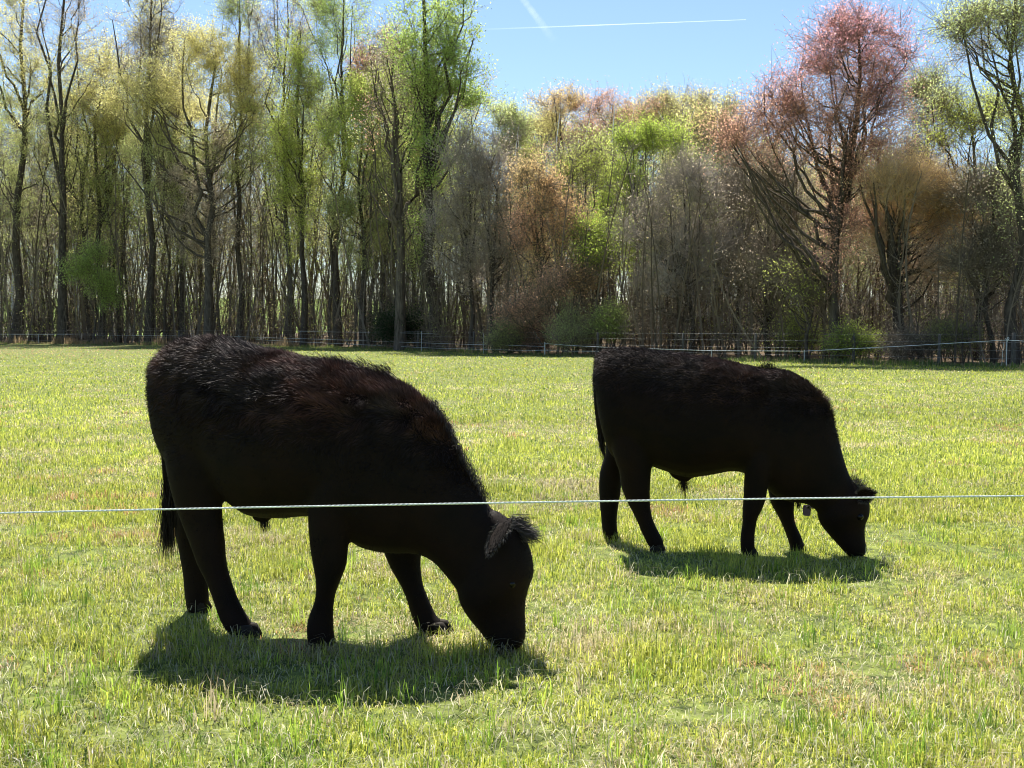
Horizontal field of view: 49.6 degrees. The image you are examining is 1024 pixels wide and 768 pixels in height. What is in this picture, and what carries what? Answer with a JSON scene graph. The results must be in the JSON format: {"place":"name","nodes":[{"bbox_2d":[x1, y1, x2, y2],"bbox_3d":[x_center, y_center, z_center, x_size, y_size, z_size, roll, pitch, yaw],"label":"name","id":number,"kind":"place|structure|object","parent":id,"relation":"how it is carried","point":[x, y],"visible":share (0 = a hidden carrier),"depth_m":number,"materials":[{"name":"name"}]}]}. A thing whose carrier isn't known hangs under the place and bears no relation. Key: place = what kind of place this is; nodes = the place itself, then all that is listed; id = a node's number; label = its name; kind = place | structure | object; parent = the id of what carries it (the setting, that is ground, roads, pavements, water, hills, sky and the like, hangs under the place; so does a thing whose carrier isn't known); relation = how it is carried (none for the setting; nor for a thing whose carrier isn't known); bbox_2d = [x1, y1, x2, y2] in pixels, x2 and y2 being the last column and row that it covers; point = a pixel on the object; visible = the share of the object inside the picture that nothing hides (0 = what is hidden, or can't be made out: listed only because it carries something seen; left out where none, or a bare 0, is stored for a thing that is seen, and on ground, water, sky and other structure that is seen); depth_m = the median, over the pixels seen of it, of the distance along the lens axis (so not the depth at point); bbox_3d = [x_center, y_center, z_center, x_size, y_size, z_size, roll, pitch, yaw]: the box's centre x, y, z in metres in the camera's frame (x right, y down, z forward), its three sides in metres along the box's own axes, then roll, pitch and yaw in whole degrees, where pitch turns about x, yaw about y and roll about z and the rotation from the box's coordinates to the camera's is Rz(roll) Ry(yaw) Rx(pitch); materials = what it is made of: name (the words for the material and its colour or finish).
{"place":"outdoors","nodes":[
{"label":"outdoors","id":0,"kind":"place"},
{"bbox_2d":[3,298,462,335],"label":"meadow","id":1,"kind":"structure","parent":0,"point":[236,311],"depth_m":168.38,"materials":[{"name":"green plant"}]},
{"bbox_2d":[0,302,1023,767],"bbox_3d":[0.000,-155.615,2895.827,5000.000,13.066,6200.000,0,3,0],"label":"ground","id":2,"kind":"structure","parent":0,"point":[680,710],"depth_m":4.74,"materials":[{"name":"green plant"}]},
{"bbox_2d":[143,332,548,651],"bbox_3d":[-0.716,0.424,4.468,1.811,1.276,0.604,1,3,18],"label":"cow","id":3,"kind":"object","parent":2,"relation":"on","point":[238,422],"visible":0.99,"depth_m":4.27},
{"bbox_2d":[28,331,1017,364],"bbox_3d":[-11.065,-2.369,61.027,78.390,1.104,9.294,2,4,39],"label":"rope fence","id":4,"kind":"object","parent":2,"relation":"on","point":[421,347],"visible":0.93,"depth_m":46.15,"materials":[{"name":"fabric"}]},
{"bbox_2d":[589,340,877,556],"bbox_3d":[1.199,0.361,6.174,1.591,1.213,0.572,1,3,12],"label":"cow","id":5,"kind":"object","parent":2,"relation":"on","point":[682,418],"visible":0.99,"depth_m":5.97},
{"bbox_2d":[0,495,1023,513],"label":"rope","id":6,"kind":"object","parent":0,"point":[512,502],"visible":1,"depth_m":1.99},
{"bbox_2d":[0,0,1023,306],"label":"sky","id":7,"kind":"structure","parent":0,"point":[619,43],"materials":[{"name":"blue"}]},
{"bbox_2d":[2,300,1023,366],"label":"forest floor","id":8,"kind":"structure","parent":0,"point":[762,353],"depth_m":53.54,"materials":[{"name":"brown plant"}]},
{"bbox_2d":[0,30,31,253],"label":"slim tree","id":9,"kind":"object","parent":8,"relation":"on","point":[4,219],"visible":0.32,"depth_m":89.36,"materials":[{"name":"green plant"}]},
{"bbox_2d":[0,128,56,341],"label":"slim tree","id":10,"kind":"object","parent":8,"relation":"on","point":[29,206],"visible":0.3,"depth_m":88.88,"materials":[{"name":"green plant"}]},
{"bbox_2d":[0,52,56,339],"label":"slim tree","id":11,"kind":"object","parent":8,"relation":"on","point":[24,256],"visible":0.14,"depth_m":94.85,"materials":[{"name":"green plant"}]},
{"bbox_2d":[0,95,68,309],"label":"slim tree","id":12,"kind":"object","parent":8,"relation":"on","point":[32,195],"visible":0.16,"depth_m":94.35,"materials":[{"name":"green plant"}]},
{"bbox_2d":[7,91,70,341],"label":"slim tree","id":13,"kind":"object","parent":8,"relation":"on","point":[47,246],"visible":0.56,"depth_m":82.77,"materials":[{"name":"green plant"}]},
{"bbox_2d":[0,0,82,341],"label":"deciduous tree","id":14,"kind":"object","parent":8,"relation":"on","point":[18,202],"visible":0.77,"depth_m":82.11,"materials":[{"name":"green plant"}]},
{"bbox_2d":[7,0,118,338],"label":"deciduous tree","id":15,"kind":"object","parent":8,"relation":"on","point":[61,120],"visible":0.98,"depth_m":79.43,"materials":[{"name":"green plant"}]},
{"bbox_2d":[28,70,105,338],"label":"slim tree","id":16,"kind":"object","parent":8,"relation":"on","point":[67,164],"visible":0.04,"depth_m":95.84,"materials":[{"name":"green plant"}]},
{"bbox_2d":[6,9,129,341],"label":"slim tree","id":17,"kind":"object","parent":8,"relation":"on","point":[80,211],"visible":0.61,"depth_m":81.28,"materials":[{"name":"green plant"}]},
{"bbox_2d":[32,45,105,339],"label":"slim tree","id":18,"kind":"object","parent":8,"relation":"on","point":[71,147],"visible":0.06,"depth_m":97.22,"materials":[{"name":"green plant"}]},
{"bbox_2d":[45,45,130,317],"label":"slim tree","id":19,"kind":"object","parent":8,"relation":"on","point":[81,171],"visible":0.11,"depth_m":93.66,"materials":[{"name":"green plant"}]},
{"bbox_2d":[32,22,145,341],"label":"deciduous tree","id":20,"kind":"object","parent":8,"relation":"on","point":[103,121],"visible":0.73,"depth_m":80.89,"materials":[{"name":"green plant"}]},
{"bbox_2d":[53,229,130,341],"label":"sapling","id":21,"kind":"object","parent":8,"relation":"on","point":[105,290],"visible":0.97,"depth_m":77.30,"materials":[{"name":"green plant"}]},
{"bbox_2d":[66,75,138,342],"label":"slim tree","id":22,"kind":"object","parent":8,"relation":"on","point":[107,181],"visible":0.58,"depth_m":80.99,"materials":[{"name":"green plant"}]},
{"bbox_2d":[53,19,153,336],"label":"slim tree","id":23,"kind":"object","parent":8,"relation":"on","point":[109,143],"visible":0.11,"depth_m":85.62,"materials":[{"name":"green plant"}]},
{"bbox_2d":[88,75,155,342],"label":"slim tree","id":24,"kind":"object","parent":8,"relation":"on","point":[123,232],"visible":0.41,"depth_m":81.62,"materials":[{"name":"green plant"}]},
{"bbox_2d":[87,27,158,327],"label":"slim tree","id":25,"kind":"object","parent":8,"relation":"on","point":[123,160],"visible":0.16,"depth_m":87.49,"materials":[{"name":"green plant"}]},
{"bbox_2d":[95,0,196,341],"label":"deciduous tree","id":26,"kind":"object","parent":8,"relation":"on","point":[151,268],"visible":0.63,"depth_m":76.94,"materials":[{"name":"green plant"}]},
{"bbox_2d":[1,333,297,346],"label":"dry weeds","id":27,"kind":"object","parent":8,"relation":"on","point":[76,341],"visible":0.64,"depth_m":77.40,"materials":[{"name":"brown plant"}]},
{"bbox_2d":[105,12,203,329],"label":"slim tree","id":28,"kind":"object","parent":8,"relation":"on","point":[177,266],"visible":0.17,"depth_m":78.25,"materials":[{"name":"green plant"}]},
{"bbox_2d":[102,46,222,336],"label":"deciduous tree","id":29,"kind":"object","parent":8,"relation":"on","point":[181,291],"visible":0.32,"depth_m":77.48,"materials":[{"name":"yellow plant"}]},
{"bbox_2d":[123,0,203,342],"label":"slim tree","id":30,"kind":"object","parent":8,"relation":"on","point":[165,241],"visible":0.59,"depth_m":75.89,"materials":[{"name":"green plant"}]},
{"bbox_2d":[128,22,207,333],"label":"slim tree","id":31,"kind":"object","parent":8,"relation":"on","point":[160,170],"visible":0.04,"depth_m":91.66,"materials":[{"name":"green plant"}]},
{"bbox_2d":[131,2,221,289],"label":"slim tree","id":32,"kind":"object","parent":8,"relation":"on","point":[174,120],"visible":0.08,"depth_m":86.16,"materials":[{"name":"green plant"}]},
{"bbox_2d":[86,3,293,334],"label":"deciduous tree","id":33,"kind":"object","parent":8,"relation":"on","point":[239,79],"visible":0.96,"depth_m":72.43,"materials":[{"name":"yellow plant"}]},
{"bbox_2d":[176,72,230,335],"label":"slim tree","id":34,"kind":"object","parent":8,"relation":"on","point":[216,169],"visible":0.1,"depth_m":84.41,"materials":[{"name":"green plant"}]},
{"bbox_2d":[176,120,242,317],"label":"slim tree","id":35,"kind":"object","parent":8,"relation":"on","point":[214,223],"visible":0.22,"depth_m":76.48,"materials":[{"name":"green plant"}]},
{"bbox_2d":[199,97,274,340],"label":"slim tree","id":36,"kind":"object","parent":8,"relation":"on","point":[244,214],"visible":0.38,"depth_m":76.22,"materials":[{"name":"green plant"}]},
{"bbox_2d":[200,0,274,338],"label":"deciduous tree","id":37,"kind":"object","parent":8,"relation":"on","point":[236,4],"visible":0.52,"depth_m":74.28,"materials":[{"name":"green plant"}]},
{"bbox_2d":[202,10,291,339],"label":"slim tree","id":38,"kind":"object","parent":8,"relation":"on","point":[234,192],"visible":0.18,"depth_m":77.62,"materials":[{"name":"green plant"}]},
{"bbox_2d":[225,70,292,341],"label":"slim tree","id":39,"kind":"object","parent":8,"relation":"on","point":[260,194],"visible":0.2,"depth_m":85.57,"materials":[{"name":"green plant"}]},
{"bbox_2d":[228,0,330,342],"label":"deciduous tree","id":40,"kind":"object","parent":8,"relation":"on","point":[302,22],"visible":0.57,"depth_m":71.23,"materials":[{"name":"green plant"}]},
{"bbox_2d":[257,107,322,343],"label":"slim tree","id":41,"kind":"object","parent":8,"relation":"on","point":[292,217],"visible":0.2,"depth_m":73.69,"materials":[{"name":"green plant"}]},
{"bbox_2d":[247,1,348,344],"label":"deciduous tree","id":42,"kind":"object","parent":8,"relation":"on","point":[301,175],"visible":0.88,"depth_m":69.11,"materials":[{"name":"green plant"}]},
{"bbox_2d":[241,0,357,342],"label":"slim tree","id":43,"kind":"object","parent":8,"relation":"on","point":[264,54],"visible":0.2,"depth_m":76.71,"materials":[{"name":"green plant"}]},
{"bbox_2d":[275,95,337,340],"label":"slim tree","id":44,"kind":"object","parent":8,"relation":"on","point":[313,222],"visible":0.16,"depth_m":84.05,"materials":[{"name":"green plant"}]},
{"bbox_2d":[284,62,366,345],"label":"slim tree","id":45,"kind":"object","parent":8,"relation":"on","point":[332,252],"visible":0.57,"depth_m":68.91,"materials":[{"name":"green plant"}]},
{"bbox_2d":[281,0,385,345],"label":"deciduous tree","id":46,"kind":"object","parent":8,"relation":"on","point":[323,8],"visible":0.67,"depth_m":69.54,"materials":[{"name":"green plant"}]},
{"bbox_2d":[293,59,412,346],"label":"deciduous tree","id":47,"kind":"object","parent":8,"relation":"on","point":[356,86],"visible":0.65,"depth_m":65.38,"materials":[{"name":"green plant"}]},
{"bbox_2d":[337,0,401,343],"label":"slim tree","id":48,"kind":"object","parent":8,"relation":"on","point":[355,174],"visible":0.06,"depth_m":73.61,"materials":[{"name":"green plant"}]},
{"bbox_2d":[332,111,408,319],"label":"slim tree","id":49,"kind":"object","parent":8,"relation":"on","point":[368,212],"visible":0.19,"depth_m":68.01,"materials":[{"name":"green plant"}]},
{"bbox_2d":[335,26,420,344],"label":"deciduous tree","id":50,"kind":"object","parent":8,"relation":"on","point":[357,65],"visible":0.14,"depth_m":70.92,"materials":[{"name":"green plant"}]},
{"bbox_2d":[335,32,421,312],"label":"slim tree","id":51,"kind":"object","parent":8,"relation":"on","point":[389,190],"visible":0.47,"depth_m":61.91,"materials":[{"name":"green plant"}]},
{"bbox_2d":[354,7,421,344],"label":"slim tree","id":52,"kind":"object","parent":8,"relation":"on","point":[413,286],"visible":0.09,"depth_m":67.75,"materials":[{"name":"green plant"}]},
{"bbox_2d":[354,299,443,349],"bbox_3d":[-6.034,-2.971,59.378,4.635,3.811,3.514,2,3,28],"label":"bush","id":53,"kind":"object","parent":8,"relation":"on","point":[384,323],"visible":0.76,"depth_m":59.11,"materials":[{"name":"green plant"}]},
{"bbox_2d":[347,20,461,349],"bbox_3d":[-5.565,-10.391,58.149,6.375,17.455,4.090,0,3,0],"label":"deciduous tree","id":54,"kind":"object","parent":8,"relation":"on","point":[400,341],"visible":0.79,"depth_m":58.00,"materials":[{"name":"green plant"}]},
{"bbox_2d":[373,105,465,348],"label":"deciduous tree","id":55,"kind":"object","parent":8,"relation":"on","point":[417,202],"visible":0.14,"depth_m":60.94,"materials":[{"name":"green plant"}]},
{"bbox_2d":[395,7,462,309],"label":"slim tree","id":56,"kind":"object","parent":8,"relation":"on","point":[423,181],"visible":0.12,"depth_m":59.63,"materials":[{"name":"green plant"}]},
{"bbox_2d":[364,0,509,349],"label":"deciduous tree","id":57,"kind":"object","parent":8,"relation":"on","point":[450,45],"visible":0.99,"depth_m":57.16,"materials":[{"name":"green plant"}]},
{"bbox_2d":[406,103,526,351],"bbox_3d":[-2.054,-7.369,53.196,6.354,11.950,4.925,0,3,0],"label":"deciduous tree","id":58,"kind":"object","parent":8,"relation":"on","point":[457,213],"visible":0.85,"depth_m":53.03,"materials":[{"name":"grey plant"}]},
{"bbox_2d":[441,103,497,328],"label":"slim tree","id":59,"kind":"object","parent":8,"relation":"on","point":[465,172],"visible":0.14,"depth_m":61.63,"materials":[{"name":"green plant"}]},
{"bbox_2d":[442,70,499,333],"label":"slim tree","id":60,"kind":"object","parent":8,"relation":"on","point":[475,112],"visible":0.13,"depth_m":73.09,"materials":[{"name":"green plant"}]},
{"bbox_2d":[442,114,546,351],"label":"deciduous tree","id":61,"kind":"object","parent":8,"relation":"on","point":[491,255],"visible":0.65,"depth_m":52.59,"materials":[{"name":"grey plant"}]},
{"bbox_2d":[472,316,537,353],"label":"bush","id":62,"kind":"object","parent":8,"relation":"on","point":[500,340],"visible":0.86,"depth_m":49.75,"materials":[{"name":"green plant"}]},
{"bbox_2d":[464,87,553,297],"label":"deciduous tree","id":63,"kind":"object","parent":8,"relation":"on","point":[512,111],"visible":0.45,"depth_m":72.73,"materials":[{"name":"green plant"}]},
{"bbox_2d":[0,94,1023,364],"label":"undergrowth","id":64,"kind":"object","parent":8,"relation":"on","point":[454,310],"visible":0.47,"depth_m":60.26,"materials":[{"name":"brown plant"}]},
{"bbox_2d":[0,21,1023,339],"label":"background wood","id":65,"kind":"object","parent":8,"relation":"on","point":[696,137],"visible":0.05,"depth_m":83.85,"materials":[{"name":"green plant"}]},
{"bbox_2d":[488,102,539,348],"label":"slim tree","id":66,"kind":"object","parent":8,"relation":"on","point":[517,136],"visible":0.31,"depth_m":58.29,"materials":[{"name":"green plant"}]},
{"bbox_2d":[514,306,560,353],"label":"bush","id":67,"kind":"object","parent":8,"relation":"on","point":[531,344],"visible":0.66,"depth_m":49.69,"materials":[{"name":"brown plant"}]},
{"bbox_2d":[501,96,576,205],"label":"deciduous tree","id":68,"kind":"object","parent":8,"relation":"on","point":[541,127],"visible":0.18,"depth_m":79.94,"materials":[{"name":"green plant"}]},
{"bbox_2d":[511,127,570,283],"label":"slim tree","id":69,"kind":"object","parent":8,"relation":"on","point":[541,137],"visible":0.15,"depth_m":54.07,"materials":[{"name":"brown plant"}]},
{"bbox_2d":[62,330,1023,365],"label":"wire fence","id":70,"kind":"object","parent":8,"relation":"on","point":[1013,350],"visible":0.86,"depth_m":39.96,"materials":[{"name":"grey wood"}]},
{"bbox_2d":[488,140,599,351],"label":"deciduous tree","id":71,"kind":"object","parent":8,"relation":"on","point":[532,174],"visible":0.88,"depth_m":49.88,"materials":[{"name":"brown plant"}]},
{"bbox_2d":[472,244,615,354],"bbox_3d":[1.450,-3.655,47.869,6.293,5.022,4.415,0,3,0],"label":"bush","id":72,"kind":"object","parent":8,"relation":"on","point":[556,283],"visible":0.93,"depth_m":47.90,"materials":[{"name":"brown plant"}]},
{"bbox_2d":[520,76,598,256],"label":"deciduous tree","id":73,"kind":"object","parent":8,"relation":"on","point":[559,99],"visible":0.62,"depth_m":75.30,"materials":[{"name":"yellow plant"}]},
{"bbox_2d":[535,289,603,355],"bbox_3d":[2.617,-2.652,47.293,3.331,3.450,3.223,0,3,0],"label":"bush","id":74,"kind":"object","parent":8,"relation":"on","point":[569,334],"visible":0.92,"depth_m":46.98,"materials":[{"name":"green plant"}]},
{"bbox_2d":[555,140,596,350],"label":"slim tree","id":75,"kind":"object","parent":8,"relation":"on","point":[589,213],"visible":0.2,"depth_m":54.48,"materials":[{"name":"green plant"}]},
{"bbox_2d":[539,113,628,350],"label":"deciduous tree","id":76,"kind":"object","parent":8,"relation":"on","point":[589,169],"visible":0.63,"depth_m":54.03,"materials":[{"name":"green plant"}]},
{"bbox_2d":[558,108,611,165],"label":"deciduous tree","id":77,"kind":"object","parent":8,"relation":"on","point":[593,123],"visible":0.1,"depth_m":80.45,"materials":[{"name":"orange plant"}]},
{"bbox_2d":[551,200,630,349],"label":"deciduous tree","id":78,"kind":"object","parent":8,"relation":"on","point":[595,243],"visible":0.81,"depth_m":48.88,"materials":[{"name":"green plant"}]},
{"bbox_2d":[559,78,653,270],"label":"deciduous tree","id":79,"kind":"object","parent":8,"relation":"on","point":[598,100],"visible":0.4,"depth_m":73.88,"materials":[{"name":"pink plant"}]},
{"bbox_2d":[580,290,634,345],"bbox_3d":[4.057,-2.555,46.924,2.577,2.925,2.631,0,3,0],"label":"bush","id":80,"kind":"object","parent":8,"relation":"on","point":[606,328],"visible":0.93,"depth_m":46.55,"materials":[{"name":"green plant"}]},
{"bbox_2d":[583,106,708,345],"bbox_3d":[6.803,-8.094,57.515,7.436,12.461,4.548,0,3,0],"label":"deciduous tree","id":81,"kind":"object","parent":8,"relation":"on","point":[644,134],"visible":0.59,"depth_m":56.94,"materials":[{"name":"green plant"}]},
{"bbox_2d":[638,146,696,348],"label":"slim tree","id":82,"kind":"object","parent":8,"relation":"on","point":[668,336],"visible":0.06,"depth_m":49.01,"materials":[{"name":"green plant"}]},
{"bbox_2d":[625,76,718,196],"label":"deciduous tree","id":83,"kind":"object","parent":8,"relation":"on","point":[661,105],"visible":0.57,"depth_m":71.81,"materials":[{"name":"yellow plant"}]},
{"bbox_2d":[601,129,762,353],"bbox_3d":[6.997,-5.939,46.697,7.439,9.785,6.038,0,3,0],"label":"deciduous tree","id":84,"kind":"object","parent":8,"relation":"on","point":[692,175],"visible":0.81,"depth_m":45.90,"materials":[{"name":"grey plant"}]},
{"bbox_2d":[643,75,740,282],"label":"deciduous tree","id":85,"kind":"object","parent":8,"relation":"on","point":[691,98],"visible":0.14,"depth_m":73.99,"materials":[{"name":"orange plant"}]},
{"bbox_2d":[660,78,762,314],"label":"deciduous tree","id":86,"kind":"object","parent":8,"relation":"on","point":[726,105],"visible":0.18,"depth_m":66.01,"materials":[{"name":"yellow plant"}]},
{"bbox_2d":[672,128,811,354],"bbox_3d":[9.489,-6.069,47.090,6.525,9.887,5.147,0,3,0],"label":"deciduous tree","id":87,"kind":"object","parent":8,"relation":"on","point":[732,222],"visible":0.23,"depth_m":46.49,"materials":[{"name":"grey plant"}]},
{"bbox_2d":[706,122,832,357],"bbox_3d":[9.838,-5.423,42.646,5.878,9.169,3.915,-2,3,-27],"label":"deciduous tree","id":88,"kind":"object","parent":8,"relation":"on","point":[752,261],"visible":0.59,"depth_m":42.25,"materials":[{"name":"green plant"}]},
{"bbox_2d":[762,301,828,358],"bbox_3d":[10.798,-2.185,41.514,3.042,3.067,2.958,0,3,0],"label":"bush","id":89,"kind":"object","parent":8,"relation":"on","point":[794,326],"visible":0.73,"depth_m":41.18,"materials":[{"name":"green plant"}]},
{"bbox_2d":[749,242,855,359],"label":"sapling","id":90,"kind":"object","parent":8,"relation":"on","point":[807,289],"visible":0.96,"depth_m":39.27,"materials":[{"name":"green plant"}]},
{"bbox_2d":[690,0,942,359],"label":"deciduous tree","id":91,"kind":"object","parent":8,"relation":"on","point":[825,65],"visible":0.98,"depth_m":38.45,"materials":[{"name":"pink plant"}]},
{"bbox_2d":[804,314,888,360],"bbox_3d":[11.558,-1.643,38.310,3.041,2.110,2.447,0,3,0],"label":"bush","id":92,"kind":"object","parent":8,"relation":"on","point":[843,337],"visible":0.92,"depth_m":38.01,"materials":[{"name":"green plant"}]},
{"bbox_2d":[834,177,880,355],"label":"slim tree","id":93,"kind":"object","parent":8,"relation":"on","point":[857,275],"visible":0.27,"depth_m":43.84,"materials":[{"name":"brown plant"}]},
{"bbox_2d":[867,312,957,361],"bbox_3d":[13.518,-1.429,37.666,3.168,2.367,2.609,0,3,0],"label":"bush","id":94,"kind":"object","parent":8,"relation":"on","point":[912,350],"visible":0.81,"depth_m":37.25,"materials":[{"name":"green plant"}]},
{"bbox_2d":[828,121,1015,360],"bbox_3d":[14.151,-4.821,39.172,7.069,8.337,5.157,-2,3,-28],"label":"deciduous tree","id":95,"kind":"object","parent":8,"relation":"on","point":[907,172],"visible":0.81,"depth_m":38.49,"materials":[{"name":"brown plant"}]},
{"bbox_2d":[873,48,976,316],"bbox_3d":[17.218,-7.815,46.945,5.395,13.026,4.049,-1,3,-26],"label":"deciduous tree","id":96,"kind":"object","parent":8,"relation":"on","point":[915,88],"visible":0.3,"depth_m":46.53,"materials":[{"name":"green plant"}]},
{"bbox_2d":[914,302,1001,362],"bbox_3d":[14.973,-1.645,37.356,2.966,2.281,2.707,0,3,0],"label":"bush","id":97,"kind":"object","parent":8,"relation":"on","point":[943,335],"visible":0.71,"depth_m":37.16,"materials":[{"name":"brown plant"}]},
{"bbox_2d":[898,62,1023,359],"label":"deciduous tree","id":98,"kind":"object","parent":8,"relation":"on","point":[963,116],"visible":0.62,"depth_m":38.95,"materials":[{"name":"green plant"}]},
{"bbox_2d":[901,0,1023,364],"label":"deciduous tree","id":99,"kind":"object","parent":8,"relation":"on","point":[967,22],"visible":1,"depth_m":35.25,"materials":[{"name":"green plant"}]},
{"bbox_2d":[904,138,1023,362],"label":"deciduous tree","id":100,"kind":"object","parent":8,"relation":"on","point":[989,245],"visible":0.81,"depth_m":36.73,"materials":[{"name":"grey plant"}]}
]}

